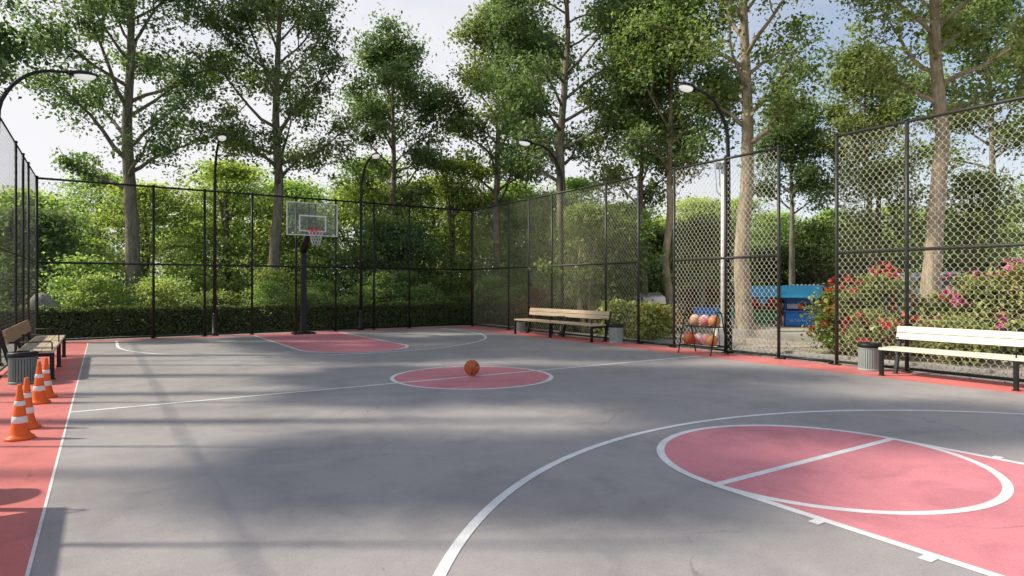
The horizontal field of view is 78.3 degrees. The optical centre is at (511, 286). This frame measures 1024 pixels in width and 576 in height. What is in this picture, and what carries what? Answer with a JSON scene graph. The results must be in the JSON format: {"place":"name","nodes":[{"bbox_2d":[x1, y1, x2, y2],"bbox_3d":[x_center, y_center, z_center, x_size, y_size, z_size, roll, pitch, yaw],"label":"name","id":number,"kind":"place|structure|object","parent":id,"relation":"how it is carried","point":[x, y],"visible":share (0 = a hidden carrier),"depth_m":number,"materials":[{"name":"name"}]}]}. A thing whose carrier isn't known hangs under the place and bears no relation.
{"place":"outdoors","nodes":[
{"label":"outdoors","id":0,"kind":"place"},
{"bbox_2d":[0,294,783,340],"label":"ground","id":1,"kind":"structure","parent":0,"point":[504,324],"depth_m":23.66,"materials":[{"name":"green soil"}]},
{"bbox_2d":[0,0,64,99],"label":"tall tree","id":2,"kind":"object","parent":1,"relation":"on","point":[8,48],"visible":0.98,"depth_m":17.42,"materials":[{"name":"green plant"}]},
{"bbox_2d":[0,185,119,306],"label":"understorey tree","id":3,"kind":"object","parent":1,"relation":"on","point":[53,199],"visible":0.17,"depth_m":23.32,"materials":[{"name":"green plant"}]},
{"bbox_2d":[0,198,124,308],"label":"understorey tree","id":4,"kind":"object","parent":1,"relation":"on","point":[52,244],"visible":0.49,"depth_m":20.57,"materials":[{"name":"green plant"}]},
{"bbox_2d":[26,252,138,311],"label":"shrub","id":5,"kind":"object","parent":1,"relation":"on","point":[68,267],"visible":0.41,"depth_m":18.95,"materials":[{"name":"green plant"}]},
{"bbox_2d":[46,271,131,311],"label":"shrub","id":6,"kind":"object","parent":1,"relation":"on","point":[79,293],"visible":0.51,"depth_m":18.14,"materials":[{"name":"green plant"}]},
{"bbox_2d":[42,170,176,304],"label":"understorey tree","id":7,"kind":"object","parent":1,"relation":"on","point":[81,190],"visible":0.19,"depth_m":28.37,"materials":[{"name":"green plant"}]},
{"bbox_2d":[0,0,242,310],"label":"tall tree","id":8,"kind":"object","parent":1,"relation":"on","point":[91,10],"visible":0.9,"depth_m":21.16,"materials":[{"name":"green plant"}]},
{"bbox_2d":[40,175,232,309],"bbox_3d":[-14.744,-1.490,24.658,7.266,5.971,7.082,0,0,-20],"label":"understorey tree","id":9,"kind":"object","parent":1,"relation":"on","point":[143,201],"visible":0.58,"depth_m":24.34,"materials":[{"name":"green plant"}]},
{"bbox_2d":[84,274,199,335],"bbox_3d":[-10.626,0.557,18.689,2.868,1.830,3.052,0,0,26],"label":"shrub","id":10,"kind":"object","parent":1,"relation":"on","point":[164,296],"visible":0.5,"depth_m":18.63,"materials":[{"name":"green plant"}]},
{"bbox_2d":[102,270,202,309],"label":"shrub","id":11,"kind":"object","parent":1,"relation":"on","point":[171,282],"visible":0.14,"depth_m":20.40,"materials":[{"name":"green plant"}]},
{"bbox_2d":[139,153,288,304],"bbox_3d":[-11.700,-1.994,26.217,6.111,6.960,6.909,0,0,1],"label":"understorey tree","id":12,"kind":"object","parent":1,"relation":"on","point":[234,174],"visible":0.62,"depth_m":25.41,"materials":[{"name":"green plant"}]},
{"bbox_2d":[151,155,284,303],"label":"understorey tree","id":13,"kind":"object","parent":1,"relation":"on","point":[254,184],"visible":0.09,"depth_m":28.69,"materials":[{"name":"green plant"}]},
{"bbox_2d":[0,300,486,339],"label":"clipped hedge","id":14,"kind":"object","parent":1,"relation":"on","point":[74,318],"visible":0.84,"depth_m":19.09,"materials":[{"name":"green plant"}]},
{"bbox_2d":[155,0,364,284],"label":"tall tree","id":15,"kind":"object","parent":1,"relation":"on","point":[271,83],"visible":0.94,"depth_m":22.74,"materials":[{"name":"green plant"}]},
{"bbox_2d":[239,278,297,327],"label":"shrub","id":16,"kind":"object","parent":1,"relation":"on","point":[269,284],"visible":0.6,"depth_m":20.39,"materials":[{"name":"green plant"}]},
{"bbox_2d":[237,267,313,307],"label":"shrub","id":17,"kind":"object","parent":1,"relation":"on","point":[270,273],"visible":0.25,"depth_m":21.95,"materials":[{"name":"green plant"}]},
{"bbox_2d":[197,171,368,298],"bbox_3d":[-10.675,-1.905,29.085,8.356,6.828,8.145,0,0,44],"label":"understorey tree","id":18,"kind":"object","parent":1,"relation":"on","point":[304,189],"visible":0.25,"depth_m":28.09,"materials":[{"name":"green plant"}]},
{"bbox_2d":[211,192,368,303],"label":"understorey tree","id":19,"kind":"object","parent":1,"relation":"on","point":[290,245],"visible":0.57,"depth_m":24.87,"materials":[{"name":"green plant"}]},
{"bbox_2d":[290,277,367,303],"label":"shrub","id":20,"kind":"object","parent":1,"relation":"on","point":[327,286],"visible":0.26,"depth_m":22.81,"materials":[{"name":"green plant"}]},
{"bbox_2d":[268,173,441,300],"bbox_3d":[-6.892,-1.780,28.330,7.437,6.570,7.629,0,0,-7],"label":"understorey tree","id":21,"kind":"object","parent":1,"relation":"on","point":[348,195],"visible":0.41,"depth_m":27.00,"materials":[{"name":"green plant"}]},
{"bbox_2d":[342,269,410,318],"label":"shrub","id":22,"kind":"object","parent":1,"relation":"on","point":[386,277],"visible":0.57,"depth_m":22.80,"materials":[{"name":"green plant"}]},
{"bbox_2d":[320,144,438,297],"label":"understorey tree","id":23,"kind":"object","parent":1,"relation":"on","point":[372,205],"visible":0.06,"depth_m":31.53,"materials":[{"name":"green plant"}]},
{"bbox_2d":[311,211,470,305],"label":"understorey tree","id":24,"kind":"object","parent":1,"relation":"on","point":[392,226],"visible":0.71,"depth_m":25.18,"materials":[{"name":"green plant"}]},
{"bbox_2d":[324,2,465,286],"bbox_3d":[-5.131,-5.019,26.993,6.069,13.330,5.769,0,0,-33],"label":"tall tree","id":25,"kind":"object","parent":1,"relation":"on","point":[395,54],"visible":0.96,"depth_m":26.40,"materials":[{"name":"green plant"}]},
{"bbox_2d":[366,269,444,302],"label":"shrub","id":26,"kind":"object","parent":1,"relation":"on","point":[411,276],"visible":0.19,"depth_m":24.75,"materials":[{"name":"green plant"}]},
{"bbox_2d":[391,281,451,305],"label":"shrub","id":27,"kind":"object","parent":1,"relation":"on","point":[427,291],"visible":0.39,"depth_m":23.59,"materials":[{"name":"green plant"}]},
{"bbox_2d":[369,173,503,299],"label":"understorey tree","id":28,"kind":"object","parent":1,"relation":"on","point":[436,220],"visible":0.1,"depth_m":32.16,"materials":[{"name":"green plant"}]},
{"bbox_2d":[422,274,478,301],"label":"shrub","id":29,"kind":"object","parent":1,"relation":"on","point":[447,282],"visible":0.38,"depth_m":25.95,"materials":[{"name":"green plant"}]},
{"bbox_2d":[396,151,533,298],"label":"understorey tree","id":30,"kind":"object","parent":1,"relation":"on","point":[460,168],"visible":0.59,"depth_m":27.93,"materials":[{"name":"green plant"}]},
{"bbox_2d":[466,274,514,319],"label":"shrub","id":31,"kind":"object","parent":1,"relation":"on","point":[493,290],"visible":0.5,"depth_m":25.20,"materials":[{"name":"green plant"}]},
{"bbox_2d":[408,0,573,317],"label":"tall tree","id":32,"kind":"object","parent":1,"relation":"on","point":[487,49],"visible":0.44,"depth_m":27.32,"materials":[{"name":"green plant"}]},
{"bbox_2d":[428,185,575,297],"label":"understorey tree","id":33,"kind":"object","parent":1,"relation":"on","point":[508,197],"visible":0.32,"depth_m":28.79,"materials":[{"name":"green plant"}]},
{"bbox_2d":[504,284,559,328],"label":"rust leaved bush","id":34,"kind":"object","parent":1,"relation":"on","point":[535,297],"visible":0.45,"depth_m":21.30,"materials":[{"name":"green plant"}]},
{"bbox_2d":[470,188,599,300],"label":"understorey tree","id":35,"kind":"object","parent":1,"relation":"on","point":[535,256],"visible":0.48,"depth_m":27.92,"materials":[{"name":"green plant"}]},
{"bbox_2d":[494,299,601,329],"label":"clipped hedge","id":36,"kind":"object","parent":1,"relation":"on","point":[512,308],"visible":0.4,"depth_m":21.41,"materials":[{"name":"green plant"}]},
{"bbox_2d":[521,171,614,301],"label":"understorey tree","id":37,"kind":"object","parent":1,"relation":"on","point":[572,183],"visible":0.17,"depth_m":30.36,"materials":[{"name":"green plant"}]},
{"bbox_2d":[466,0,692,301],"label":"tall tree","id":38,"kind":"object","parent":1,"relation":"on","point":[550,58],"visible":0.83,"depth_m":20.90,"materials":[{"name":"green plant"}]},
{"bbox_2d":[528,196,651,332],"bbox_3d":[2.472,-0.625,19.448,3.652,4.246,4.136,0,0,12],"label":"multi stem shrub","id":39,"kind":"object","parent":1,"relation":"on","point":[577,224],"visible":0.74,"depth_m":19.03,"materials":[{"name":"green plant"}]},
{"bbox_2d":[587,296,640,338],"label":"garden bush","id":40,"kind":"object","parent":1,"relation":"on","point":[623,308],"visible":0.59,"depth_m":17.43,"materials":[{"name":"green plant"}]},
{"bbox_2d":[545,197,686,298],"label":"understorey tree","id":41,"kind":"object","parent":1,"relation":"on","point":[647,215],"visible":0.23,"depth_m":29.24,"materials":[{"name":"green plant"}]},
{"bbox_2d":[567,208,677,327],"bbox_3d":[3.425,-0.501,19.773,3.753,3.990,3.510,0,0,-33],"label":"multi stem shrub","id":42,"kind":"object","parent":1,"relation":"on","point":[651,260],"visible":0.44,"depth_m":19.51,"materials":[{"name":"green plant"}]},
{"bbox_2d":[567,2,710,315],"bbox_3d":[4.486,-4.433,21.891,5.763,12.028,4.644,0,0,-33],"label":"tall tree","id":43,"kind":"object","parent":1,"relation":"on","point":[649,192],"visible":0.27,"depth_m":21.61,"materials":[{"name":"green plant"}]},
{"bbox_2d":[619,297,688,339],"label":"flowering bush","id":44,"kind":"object","parent":1,"relation":"on","point":[654,318],"visible":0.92,"depth_m":16.59,"materials":[{"name":"green plant"}]},
{"bbox_2d":[631,225,713,308],"bbox_3d":[5.997,-0.565,26.708,4.937,4.131,5.847,0,0,-33],"label":"dark bush","id":45,"kind":"object","parent":1,"relation":"on","point":[659,237],"visible":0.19,"depth_m":26.50,"materials":[{"name":"green plant"}]},
{"bbox_2d":[593,0,761,330],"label":"tall tree","id":46,"kind":"object","parent":1,"relation":"on","point":[644,74],"visible":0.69,"depth_m":19.70,"materials":[{"name":"green plant"}]},
{"bbox_2d":[658,283,734,321],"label":"rust leaved bush","id":47,"kind":"object","parent":1,"relation":"on","point":[708,299],"visible":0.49,"depth_m":23.26,"materials":[{"name":"green plant"}]},
{"bbox_2d":[651,212,752,306],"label":"olive tree","id":48,"kind":"object","parent":1,"relation":"on","point":[703,239],"visible":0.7,"depth_m":22.04,"materials":[{"name":"green plant"}]},
{"bbox_2d":[652,191,768,306],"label":"understorey tree","id":49,"kind":"object","parent":1,"relation":"on","point":[713,204],"visible":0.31,"depth_m":33.18,"materials":[{"name":"green plant"}]},
{"bbox_2d":[605,0,847,329],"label":"tall tree","id":50,"kind":"object","parent":1,"relation":"on","point":[741,10],"visible":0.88,"depth_m":18.09,"materials":[{"name":"green plant"}]},
{"bbox_2d":[706,192,786,298],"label":"understorey tree","id":51,"kind":"object","parent":1,"relation":"on","point":[756,215],"visible":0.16,"depth_m":35.15,"materials":[{"name":"green plant"}]},
{"bbox_2d":[717,239,813,307],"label":"understorey tree","id":52,"kind":"object","parent":1,"relation":"on","point":[768,282],"visible":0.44,"depth_m":29.35,"materials":[{"name":"green plant"}]},
{"bbox_2d":[731,206,809,285],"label":"understorey tree","id":53,"kind":"object","parent":1,"relation":"on","point":[783,219],"visible":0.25,"depth_m":37.33,"materials":[{"name":"green plant"}]},
{"bbox_2d":[736,80,839,284],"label":"tall tree","id":54,"kind":"object","parent":1,"relation":"on","point":[805,175],"visible":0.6,"depth_m":25.97,"materials":[{"name":"green plant"}]},
{"bbox_2d":[750,213,865,308],"bbox_3d":[13.779,-0.935,29.079,5.695,4.876,6.092,0,0,-16],"label":"dark bush","id":55,"kind":"object","parent":1,"relation":"on","point":[810,276],"visible":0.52,"depth_m":28.52,"materials":[{"name":"green plant"}]},
{"bbox_2d":[796,271,877,355],"bbox_3d":[6.852,0.582,13.199,1.593,1.808,1.630,0,0,-15],"label":"rose bush","id":56,"kind":"object","parent":1,"relation":"on","point":[825,322],"visible":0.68,"depth_m":13.10,"materials":[{"name":"green plant"}]},
{"bbox_2d":[685,326,1019,354],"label":"kerb","id":57,"kind":"structure","parent":1,"relation":"on","point":[789,336],"depth_m":17.05,"materials":[{"name":"concrete"}]},
{"bbox_2d":[794,14,932,282],"bbox_3d":[14.507,-4.706,25.390,5.027,12.584,4.828,0,0,-33],"label":"tall tree","id":58,"kind":"object","parent":1,"relation":"on","point":[838,113],"visible":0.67,"depth_m":24.95,"materials":[{"name":"green plant"}]},
{"bbox_2d":[817,307,926,356],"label":"rose bush","id":59,"kind":"object","parent":1,"relation":"on","point":[866,327],"visible":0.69,"depth_m":12.19,"materials":[{"name":"green plant"}]},
{"bbox_2d":[831,259,948,354],"bbox_3d":[7.787,0.458,13.123,2.466,2.058,2.451,0,0,-33],"label":"rose bush","id":60,"kind":"object","parent":1,"relation":"on","point":[885,295],"visible":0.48,"depth_m":13.01,"materials":[{"name":"green plant"}]},
{"bbox_2d":[796,157,988,311],"bbox_3d":[11.744,-1.375,20.505,4.801,5.717,5.377,0,0,-33],"label":"olive tree","id":61,"kind":"object","parent":1,"relation":"on","point":[852,223],"visible":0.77,"depth_m":20.28,"materials":[{"name":"plant"}]},
{"bbox_2d":[825,259,1020,314],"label":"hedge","id":62,"kind":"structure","parent":1,"relation":"on","point":[950,270],"depth_m":30.62,"materials":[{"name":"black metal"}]},
{"bbox_2d":[827,0,1023,322],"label":"tall tree","id":63,"kind":"object","parent":1,"relation":"on","point":[943,27],"visible":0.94,"depth_m":16.54,"materials":[{"name":"green plant"}]},
{"bbox_2d":[882,206,987,274],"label":"understorey tree","id":64,"kind":"object","parent":1,"relation":"on","point":[915,240],"visible":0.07,"depth_m":30.35,"materials":[{"name":"green plant"}]},
{"bbox_2d":[894,290,1002,354],"bbox_3d":[8.827,0.778,13.014,1.945,1.419,2.231,0,0,-33],"label":"rose bush","id":65,"kind":"object","parent":1,"relation":"on","point":[921,304],"visible":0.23,"depth_m":12.83,"materials":[{"name":"leaf"},{"name":"grey bark"},{"name":"pink petal"}]},
{"bbox_2d":[890,312,1012,365],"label":"garden bush","id":66,"kind":"object","parent":1,"relation":"on","point":[961,345],"visible":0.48,"depth_m":11.38,"materials":[{"name":"green plant"}]},
{"bbox_2d":[884,0,1023,274],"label":"tall tree","id":67,"kind":"object","parent":1,"relation":"on","point":[1000,10],"visible":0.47,"depth_m":21.36,"materials":[{"name":"green plant"}]},
{"bbox_2d":[917,160,1023,288],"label":"olive tree","id":68,"kind":"object","parent":1,"relation":"on","point":[987,213],"visible":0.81,"depth_m":19.51,"materials":[{"name":"green plant"}]},
{"bbox_2d":[917,263,1023,361],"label":"flowering bush","id":69,"kind":"object","parent":1,"relation":"on","point":[983,306],"visible":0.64,"depth_m":12.08,"materials":[{"name":"green plant"}]},
{"bbox_2d":[954,253,1023,355],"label":"flowering bush","id":70,"kind":"object","parent":1,"relation":"on","point":[1008,268],"visible":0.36,"depth_m":12.15,"materials":[{"name":"green plant"}]},
{"bbox_2d":[980,180,1023,284],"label":"understorey tree","id":71,"kind":"object","parent":1,"relation":"on","point":[1012,216],"visible":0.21,"depth_m":30.60,"materials":[{"name":"green plant"}]},
{"bbox_2d":[0,326,1023,575],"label":"court border","id":72,"kind":"object","parent":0,"point":[26,468],"visible":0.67,"depth_m":6.62,"materials":[{"name":"red paint"}]},
{"bbox_2d":[0,116,37,376],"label":"chain link fence","id":73,"kind":"object","parent":72,"relation":"on","point":[23,212],"visible":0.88,"depth_m":12.66,"materials":[{"name":"black metal"}]},
{"bbox_2d":[3,384,35,441],"bbox_3d":[-4.524,1.148,5.777,0.236,0.502,0.236,0,0,-45],"label":"traffic cone","id":74,"kind":"object","parent":72,"relation":"on","point":[19,430],"visible":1,"depth_m":5.74,"materials":[{"name":"orange plastic"}]},
{"bbox_2d":[6,350,38,384],"bbox_3d":[-7.086,1.169,9.109,0.370,0.462,0.370,0,0,-33],"label":"litter bin","id":75,"kind":"object","parent":72,"relation":"on","point":[22,365],"visible":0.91,"depth_m":8.97,"materials":[{"name":"black metal"}]},
{"bbox_2d":[23,377,41,429],"bbox_3d":[-4.794,1.148,6.210,0.236,0.502,0.236,0,0,28],"label":"traffic cone","id":76,"kind":"object","parent":72,"relation":"on","point":[33,423],"visible":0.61,"depth_m":6.19,"materials":[{"name":"orange plastic"}]},
{"bbox_2d":[0,320,65,379],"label":"park bench","id":77,"kind":"object","parent":72,"relation":"on","point":[45,346],"visible":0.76,"depth_m":10.24,"materials":[{"name":"brown wood"}]},
{"bbox_2d":[32,361,50,404],"bbox_3d":[-5.675,1.148,7.546,0.236,0.502,0.236,0,0,-39],"label":"traffic cone","id":78,"kind":"object","parent":72,"relation":"on","point":[39,396],"visible":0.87,"depth_m":7.51,"materials":[{"name":"orange plastic"}]},
{"bbox_2d":[38,176,471,339],"bbox_3d":[-6.606,-0.670,18.967,12.480,4.140,0.120,0,0,-33],"label":"chain link fence","id":79,"kind":"object","parent":72,"relation":"on","point":[204,265],"visible":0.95,"depth_m":18.24,"materials":[{"name":"black metal"}]},
{"bbox_2d":[471,174,639,343],"bbox_3d":[0.856,-0.670,18.831,0.120,4.140,8.330,0,0,-33],"label":"chain link fence","id":80,"kind":"object","parent":72,"relation":"on","point":[551,194],"visible":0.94,"depth_m":18.21,"materials":[{"name":"black metal"}]},
{"bbox_2d":[513,308,611,342],"bbox_3d":[1.303,1.026,17.385,0.702,0.774,3.560,0,0,-33],"label":"park bench","id":81,"kind":"object","parent":72,"relation":"on","point":[595,315],"visible":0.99,"depth_m":17.21,"materials":[{"name":"brown wood"}]},
{"bbox_2d":[678,310,728,355],"bbox_3d":[3.983,0.953,13.128,0.576,0.901,0.874,0,0,-33],"label":"ball rack","id":82,"kind":"object","parent":72,"relation":"on","point":[694,343],"visible":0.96,"depth_m":12.95,"materials":[{"name":"black metal"}]},
{"bbox_2d":[672,145,781,358],"bbox_3d":[4.448,-0.670,13.312,0.120,4.140,2.780,0,0,-33],"label":"chain link fence","id":83,"kind":"object","parent":72,"relation":"on","point":[725,258],"visible":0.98,"depth_m":13.15,"materials":[{"name":"black metal"}]},
{"bbox_2d":[857,342,880,370],"bbox_3d":[5.985,1.169,10.530,0.370,0.462,0.370,0,0,-33],"label":"litter bin","id":84,"kind":"object","parent":72,"relation":"on","point":[868,356],"visible":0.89,"depth_m":10.39,"materials":[{"name":"black metal"}]},
{"bbox_2d":[832,96,1023,381],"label":"chain link fence","id":85,"kind":"object","parent":72,"relation":"on","point":[906,248],"visible":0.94,"depth_m":10.13,"materials":[{"name":"black metal"}]},
{"bbox_2d":[878,326,1023,390],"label":"park bench","id":86,"kind":"object","parent":72,"relation":"on","point":[959,336],"visible":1,"depth_m":9.37,"materials":[{"name":"white wood"}]},
{"bbox_2d":[0,324,1023,384],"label":"perimeter path","id":87,"kind":"structure","parent":0,"point":[841,359],"depth_m":13.87,"materials":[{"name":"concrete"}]},
{"bbox_2d":[0,69,97,364],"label":"street lamp","id":88,"kind":"object","parent":87,"relation":"on","point":[84,75],"visible":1,"depth_m":11.57,"materials":[{"name":"black metal"}]},
{"bbox_2d":[211,134,226,335],"bbox_3d":[-8.089,-1.341,17.340,0.230,5.482,1.629,0,0,-33],"label":"street lamp","id":89,"kind":"object","parent":87,"relation":"on","point":[221,137],"visible":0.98,"depth_m":17.89,"materials":[{"name":"black metal"}]},
{"bbox_2d":[357,152,379,329],"bbox_3d":[-4.485,-1.341,19.686,0.230,5.482,1.629,0,0,-33],"label":"street lamp","id":90,"kind":"object","parent":87,"relation":"on","point":[375,155],"visible":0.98,"depth_m":20.23,"materials":[{"name":"black metal"}]},
{"bbox_2d":[518,139,564,334],"bbox_3d":[0.854,-1.341,17.762,1.629,5.482,0.230,0,0,-33],"label":"street lamp","id":91,"kind":"object","parent":87,"relation":"on","point":[524,142],"visible":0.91,"depth_m":18.10,"materials":[{"name":"black metal"}]},
{"bbox_2d":[678,82,733,352],"bbox_3d":[3.997,-1.341,12.934,1.629,5.482,0.230,0,0,-33],"label":"street lamp","id":92,"kind":"object","parent":87,"relation":"on","point":[686,87],"visible":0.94,"depth_m":13.27,"materials":[{"name":"black metal"}]},
{"bbox_2d":[713,161,723,346],"bbox_3d":[4.857,-0.750,14.600,0.302,4.300,0.220,0,0,0],"label":"white pole","id":93,"kind":"object","parent":87,"relation":"on","point":[721,335],"visible":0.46,"depth_m":14.55,"materials":[{"name":"metal"}]},
{"bbox_2d":[623,335,1023,375],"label":"path edging","id":94,"kind":"object","parent":87,"relation":"on","point":[900,362],"visible":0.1,"depth_m":12.11,"materials":[{"name":"concrete"}]},
{"bbox_2d":[0,0,1023,289],"label":"sky","id":95,"kind":"structure","parent":0,"point":[35,137],"materials":[{"name":"white"}]},
{"bbox_2d":[29,328,1023,575],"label":"court surface","id":96,"kind":"object","parent":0,"point":[395,479],"visible":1,"depth_m":5.08,"materials":[{"name":"grey asphalt"}]},
{"bbox_2d":[258,332,405,351],"bbox_3d":[-4.636,1.397,16.005,2.460,0.001,6.075,0,0,-33],"label":"key paint","id":97,"kind":"object","parent":96,"relation":"on","point":[332,342],"visible":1,"depth_m":15.69,"materials":[{"name":"paint"}]},
{"bbox_2d":[286,201,337,334],"bbox_3d":[-5.772,-0.482,17.942,1.420,3.745,1.749,0,0,-33],"label":"basketball hoop","id":98,"kind":"object","parent":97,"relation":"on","point":[303,275],"visible":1,"depth_m":18.33,"materials":[{"name":"black metal"}]},
{"bbox_2d":[394,367,548,388],"bbox_3d":[-0.618,1.397,9.776,2.450,0.001,2.450,0,0,-33],"label":"circle paint","id":99,"kind":"object","parent":96,"relation":"on","point":[509,379],"visible":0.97,"depth_m":9.55,"materials":[{"name":"red paint"}]},
{"bbox_2d":[25,328,1023,575],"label":"court lines","id":100,"kind":"object","parent":96,"relation":"on","point":[456,546],"visible":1,"depth_m":4.55,"materials":[{"name":"white paint"}]},
{"bbox_2d":[664,426,1023,575],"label":"key paint","id":101,"kind":"object","parent":96,"relation":"on","point":[894,475],"visible":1,"depth_m":4.48,"materials":[{"name":"red paint"}]},
{"bbox_2d":[676,315,911,333],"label":"play yard","id":102,"kind":"structure","parent":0,"point":[793,329],"depth_m":19.94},
{"bbox_2d":[751,286,781,323],"bbox_3d":[8.982,0.643,22.300,1.176,1.313,1.294,0,0,21],"label":"playhouse","id":103,"kind":"object","parent":102,"relation":"on","point":[767,305],"visible":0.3,"depth_m":21.93,"materials":[{"name":"blue"}]},
{"bbox_2d":[782,284,822,326],"bbox_3d":[9.492,0.605,20.600,1.200,1.390,1.320,0,0,23],"label":"playhouse","id":104,"kind":"object","parent":102,"relation":"on","point":[793,295],"visible":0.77,"depth_m":20.29,"materials":[{"name":"blue plastic"}]},
{"bbox_2d":[594,331,1023,383],"bbox_3d":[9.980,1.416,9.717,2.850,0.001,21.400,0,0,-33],"label":"gravel path","id":105,"kind":"structure","parent":0,"point":[793,344],"depth_m":13.70,"materials":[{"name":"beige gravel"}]},
{"bbox_2d":[860,272,978,314],"bbox_3d":[15.329,0.374,24.002,4.941,1.853,2.123,0,0,-9],"label":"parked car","id":106,"kind":"object","parent":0,"point":[945,283],"visible":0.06,"depth_m":23.07,"materials":[{"name":"white glass"}]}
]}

